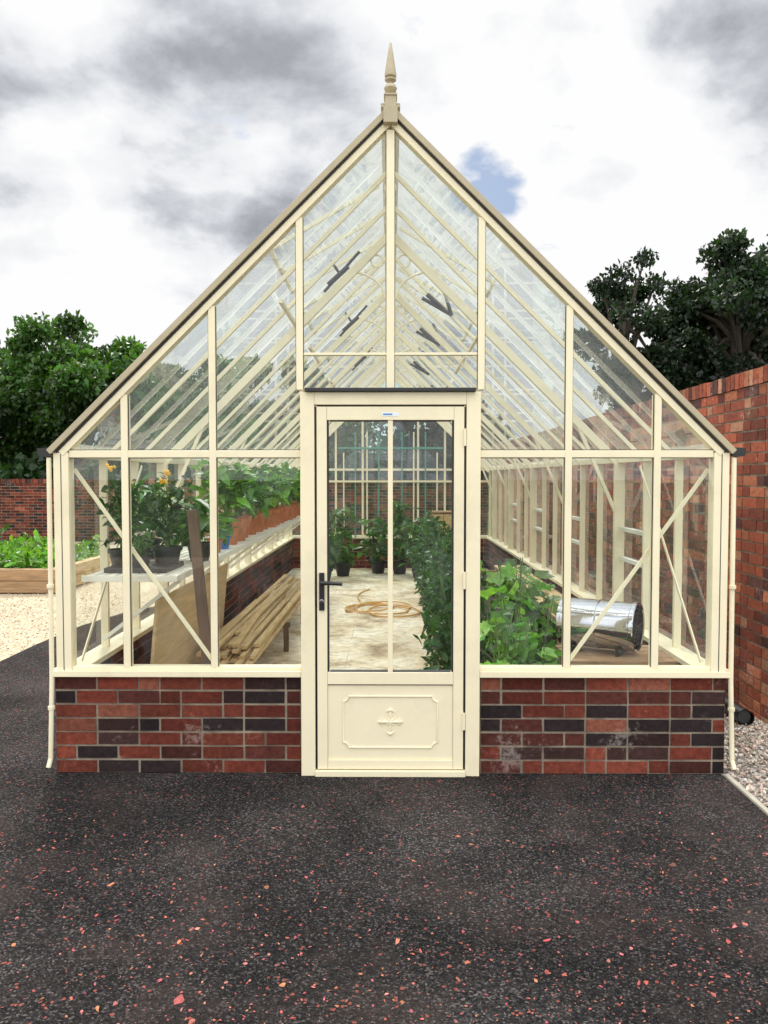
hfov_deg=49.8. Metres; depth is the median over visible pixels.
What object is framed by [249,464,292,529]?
pepper plant
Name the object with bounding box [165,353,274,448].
oak tree
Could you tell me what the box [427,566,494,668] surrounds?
tomato plant
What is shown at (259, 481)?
pepper plant
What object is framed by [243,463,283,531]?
pepper plant
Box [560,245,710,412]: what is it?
pine tree
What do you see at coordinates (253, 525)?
pepper plant
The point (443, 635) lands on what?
tomato plant
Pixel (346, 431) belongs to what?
yew tree
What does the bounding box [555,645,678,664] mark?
timber stand
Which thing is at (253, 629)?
timber stack
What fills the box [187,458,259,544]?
pepper plant
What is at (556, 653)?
cucumber plant
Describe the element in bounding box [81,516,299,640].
potting bench
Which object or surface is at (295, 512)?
pepper plant
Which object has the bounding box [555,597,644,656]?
fan heater
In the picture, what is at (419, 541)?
tomato plant
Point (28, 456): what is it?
oak tree
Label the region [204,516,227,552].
basil plant
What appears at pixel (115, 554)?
marigold plant
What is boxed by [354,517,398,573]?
potted fig
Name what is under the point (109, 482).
coping mortar
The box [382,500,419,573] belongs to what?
potted fig
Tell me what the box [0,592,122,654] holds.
tan gravel stones
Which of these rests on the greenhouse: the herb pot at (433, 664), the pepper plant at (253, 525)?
the herb pot at (433, 664)
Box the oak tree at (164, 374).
[97,335,205,448]
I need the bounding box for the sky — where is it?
[0,0,767,452]
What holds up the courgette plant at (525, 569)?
on the planting bed at (552, 616)
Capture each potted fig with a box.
[329,505,365,576]
[329,532,349,580]
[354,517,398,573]
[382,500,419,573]
[398,517,425,577]
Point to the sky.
(145, 145)
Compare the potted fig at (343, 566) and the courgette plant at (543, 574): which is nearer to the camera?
the courgette plant at (543, 574)
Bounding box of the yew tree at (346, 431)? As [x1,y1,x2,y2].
[276,419,394,478]
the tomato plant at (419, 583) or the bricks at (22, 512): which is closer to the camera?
the tomato plant at (419, 583)
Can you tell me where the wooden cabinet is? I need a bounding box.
[430,511,451,534]
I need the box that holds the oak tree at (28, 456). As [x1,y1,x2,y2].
[0,340,53,462]
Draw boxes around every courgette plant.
[484,565,561,651]
[484,570,554,631]
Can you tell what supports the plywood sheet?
on the greenhouse
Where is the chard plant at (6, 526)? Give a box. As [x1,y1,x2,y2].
[0,524,9,544]
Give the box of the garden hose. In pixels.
[345,588,419,617]
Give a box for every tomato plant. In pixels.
[407,510,442,589]
[411,529,448,606]
[412,516,448,597]
[412,520,438,574]
[412,524,451,604]
[413,568,491,669]
[414,550,482,614]
[415,532,439,587]
[420,532,451,626]
[420,550,480,652]
[425,525,450,598]
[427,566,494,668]
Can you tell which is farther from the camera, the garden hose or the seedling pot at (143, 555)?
the garden hose
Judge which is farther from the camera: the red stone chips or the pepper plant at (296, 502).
the pepper plant at (296, 502)
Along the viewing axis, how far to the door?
4.38 m
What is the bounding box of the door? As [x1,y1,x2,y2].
[300,387,480,776]
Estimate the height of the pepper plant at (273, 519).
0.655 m
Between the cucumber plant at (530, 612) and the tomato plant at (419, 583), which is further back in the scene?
the tomato plant at (419, 583)
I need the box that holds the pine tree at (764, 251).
[724,234,767,376]
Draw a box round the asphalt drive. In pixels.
[0,606,767,1023]
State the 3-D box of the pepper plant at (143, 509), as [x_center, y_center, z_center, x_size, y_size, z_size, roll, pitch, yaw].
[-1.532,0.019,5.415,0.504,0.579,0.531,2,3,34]
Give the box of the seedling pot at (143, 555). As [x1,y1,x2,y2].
[132,531,156,566]
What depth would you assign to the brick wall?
6.64 m
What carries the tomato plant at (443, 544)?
on the planting bed at (552, 616)
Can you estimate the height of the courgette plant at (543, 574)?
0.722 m
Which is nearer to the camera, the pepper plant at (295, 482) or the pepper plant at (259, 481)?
the pepper plant at (259, 481)
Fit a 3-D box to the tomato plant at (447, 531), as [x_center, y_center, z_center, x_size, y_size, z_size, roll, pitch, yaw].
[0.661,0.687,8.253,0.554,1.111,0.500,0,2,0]
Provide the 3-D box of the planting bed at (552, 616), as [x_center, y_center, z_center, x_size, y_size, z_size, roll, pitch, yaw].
[1.091,0.976,8.576,1.250,0.463,8.070,0,2,0]
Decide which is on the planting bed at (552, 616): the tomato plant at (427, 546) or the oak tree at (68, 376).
the tomato plant at (427, 546)
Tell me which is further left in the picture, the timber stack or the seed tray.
the seed tray
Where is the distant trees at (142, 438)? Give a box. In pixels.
[0,413,522,514]
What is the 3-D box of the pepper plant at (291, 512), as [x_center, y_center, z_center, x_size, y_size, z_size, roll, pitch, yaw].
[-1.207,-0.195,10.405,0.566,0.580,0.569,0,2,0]
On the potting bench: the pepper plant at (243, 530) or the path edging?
the pepper plant at (243, 530)
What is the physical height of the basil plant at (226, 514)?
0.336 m
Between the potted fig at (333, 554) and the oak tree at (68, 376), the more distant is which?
the oak tree at (68, 376)
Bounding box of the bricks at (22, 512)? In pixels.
[0,484,486,541]
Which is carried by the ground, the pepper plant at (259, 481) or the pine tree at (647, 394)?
the pine tree at (647, 394)
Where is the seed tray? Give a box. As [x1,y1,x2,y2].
[104,561,183,572]
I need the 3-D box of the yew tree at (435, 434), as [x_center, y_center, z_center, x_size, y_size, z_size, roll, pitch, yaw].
[1.849,-1.986,28.218,4.938,4.847,4.414,0,2,0]
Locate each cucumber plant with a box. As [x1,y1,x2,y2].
[480,559,538,660]
[480,612,554,664]
[493,557,555,662]
[505,580,558,663]
[511,637,561,664]
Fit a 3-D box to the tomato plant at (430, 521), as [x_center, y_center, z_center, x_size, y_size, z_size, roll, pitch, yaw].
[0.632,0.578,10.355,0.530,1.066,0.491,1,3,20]
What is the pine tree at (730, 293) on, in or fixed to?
on the ground
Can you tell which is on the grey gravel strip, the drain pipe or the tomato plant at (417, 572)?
the drain pipe
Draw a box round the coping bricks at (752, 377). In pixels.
[521,364,767,442]
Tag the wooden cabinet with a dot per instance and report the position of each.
(446, 516)
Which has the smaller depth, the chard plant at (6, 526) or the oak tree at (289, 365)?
the chard plant at (6, 526)
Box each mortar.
[0,483,486,540]
[76,480,485,482]
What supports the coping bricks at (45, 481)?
on the mortar at (232, 507)
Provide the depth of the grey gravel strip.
4.65 m
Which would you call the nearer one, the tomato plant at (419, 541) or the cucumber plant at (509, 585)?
the cucumber plant at (509, 585)
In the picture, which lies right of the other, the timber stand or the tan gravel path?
the timber stand
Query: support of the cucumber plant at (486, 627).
on the planting bed at (552, 616)
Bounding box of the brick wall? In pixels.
[497,382,767,719]
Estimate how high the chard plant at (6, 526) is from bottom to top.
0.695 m
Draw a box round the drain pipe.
[725,695,754,725]
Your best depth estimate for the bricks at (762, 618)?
6.64 m
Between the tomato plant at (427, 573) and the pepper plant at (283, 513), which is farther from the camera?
the pepper plant at (283, 513)
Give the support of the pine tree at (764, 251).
on the ground
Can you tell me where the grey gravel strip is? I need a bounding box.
[722,715,767,807]
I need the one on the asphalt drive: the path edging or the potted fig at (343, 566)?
the path edging
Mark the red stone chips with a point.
(179, 999)
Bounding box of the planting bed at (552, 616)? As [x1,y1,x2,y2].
[420,565,561,666]
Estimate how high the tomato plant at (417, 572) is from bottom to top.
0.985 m
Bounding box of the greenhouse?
[37,42,745,776]
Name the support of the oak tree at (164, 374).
on the ground
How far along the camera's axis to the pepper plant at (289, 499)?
9.23 m
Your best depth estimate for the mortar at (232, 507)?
20.49 m
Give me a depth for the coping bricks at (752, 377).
6.46 m
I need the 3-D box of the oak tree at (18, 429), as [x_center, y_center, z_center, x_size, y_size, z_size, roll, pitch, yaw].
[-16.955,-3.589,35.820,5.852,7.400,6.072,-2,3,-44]
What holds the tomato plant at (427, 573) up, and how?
on the planting bed at (552, 616)
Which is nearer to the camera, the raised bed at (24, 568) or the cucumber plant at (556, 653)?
the cucumber plant at (556, 653)
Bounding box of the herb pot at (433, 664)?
[422,651,442,669]
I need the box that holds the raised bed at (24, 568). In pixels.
[0,529,110,592]
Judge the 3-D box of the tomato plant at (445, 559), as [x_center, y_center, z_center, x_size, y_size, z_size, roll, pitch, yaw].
[0.558,0.785,6.692,0.565,1.000,0.516,0,2,0]
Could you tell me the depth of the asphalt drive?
3.15 m
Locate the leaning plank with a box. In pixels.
[187,509,210,663]
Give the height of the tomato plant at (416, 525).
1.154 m
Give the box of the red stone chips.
[0,799,767,1023]
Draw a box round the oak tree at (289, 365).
[246,355,356,437]
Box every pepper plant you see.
[114,471,174,558]
[163,495,238,561]
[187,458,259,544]
[218,478,264,540]
[221,470,272,537]
[232,473,277,534]
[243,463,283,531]
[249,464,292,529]
[252,465,298,522]
[267,461,299,521]
[268,466,292,526]
[270,477,295,524]
[275,469,299,517]
[279,473,299,519]
[285,467,299,516]
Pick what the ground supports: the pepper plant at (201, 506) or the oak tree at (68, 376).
the oak tree at (68, 376)
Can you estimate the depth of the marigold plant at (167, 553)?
4.87 m
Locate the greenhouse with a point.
(337, 690)
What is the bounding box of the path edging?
[724,774,767,815]
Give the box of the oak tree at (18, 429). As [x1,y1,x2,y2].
[0,348,53,465]
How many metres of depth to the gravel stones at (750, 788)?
4.75 m
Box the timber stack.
[194,574,300,663]
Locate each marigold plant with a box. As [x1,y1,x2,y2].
[95,463,144,564]
[140,466,197,563]
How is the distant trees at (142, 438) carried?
on the ground
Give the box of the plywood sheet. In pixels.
[150,563,227,663]
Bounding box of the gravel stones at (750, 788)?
[724,713,767,805]
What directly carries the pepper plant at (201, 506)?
on the potting bench
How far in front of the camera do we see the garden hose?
9.83 m
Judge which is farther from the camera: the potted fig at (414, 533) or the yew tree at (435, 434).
the yew tree at (435, 434)
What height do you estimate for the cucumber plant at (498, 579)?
1.010 m
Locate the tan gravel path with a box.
[0,542,273,660]
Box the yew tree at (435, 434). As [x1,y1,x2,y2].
[375,400,488,479]
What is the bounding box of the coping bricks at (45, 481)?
[0,479,486,483]
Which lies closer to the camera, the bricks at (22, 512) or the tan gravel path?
the tan gravel path
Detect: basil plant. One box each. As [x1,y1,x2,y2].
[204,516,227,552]
[205,504,240,548]
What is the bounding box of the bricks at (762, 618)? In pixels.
[497,383,767,723]
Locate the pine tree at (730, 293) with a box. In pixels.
[651,227,767,390]
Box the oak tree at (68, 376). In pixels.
[0,309,156,468]
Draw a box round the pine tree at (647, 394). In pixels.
[635,309,727,403]
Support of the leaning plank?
on the greenhouse

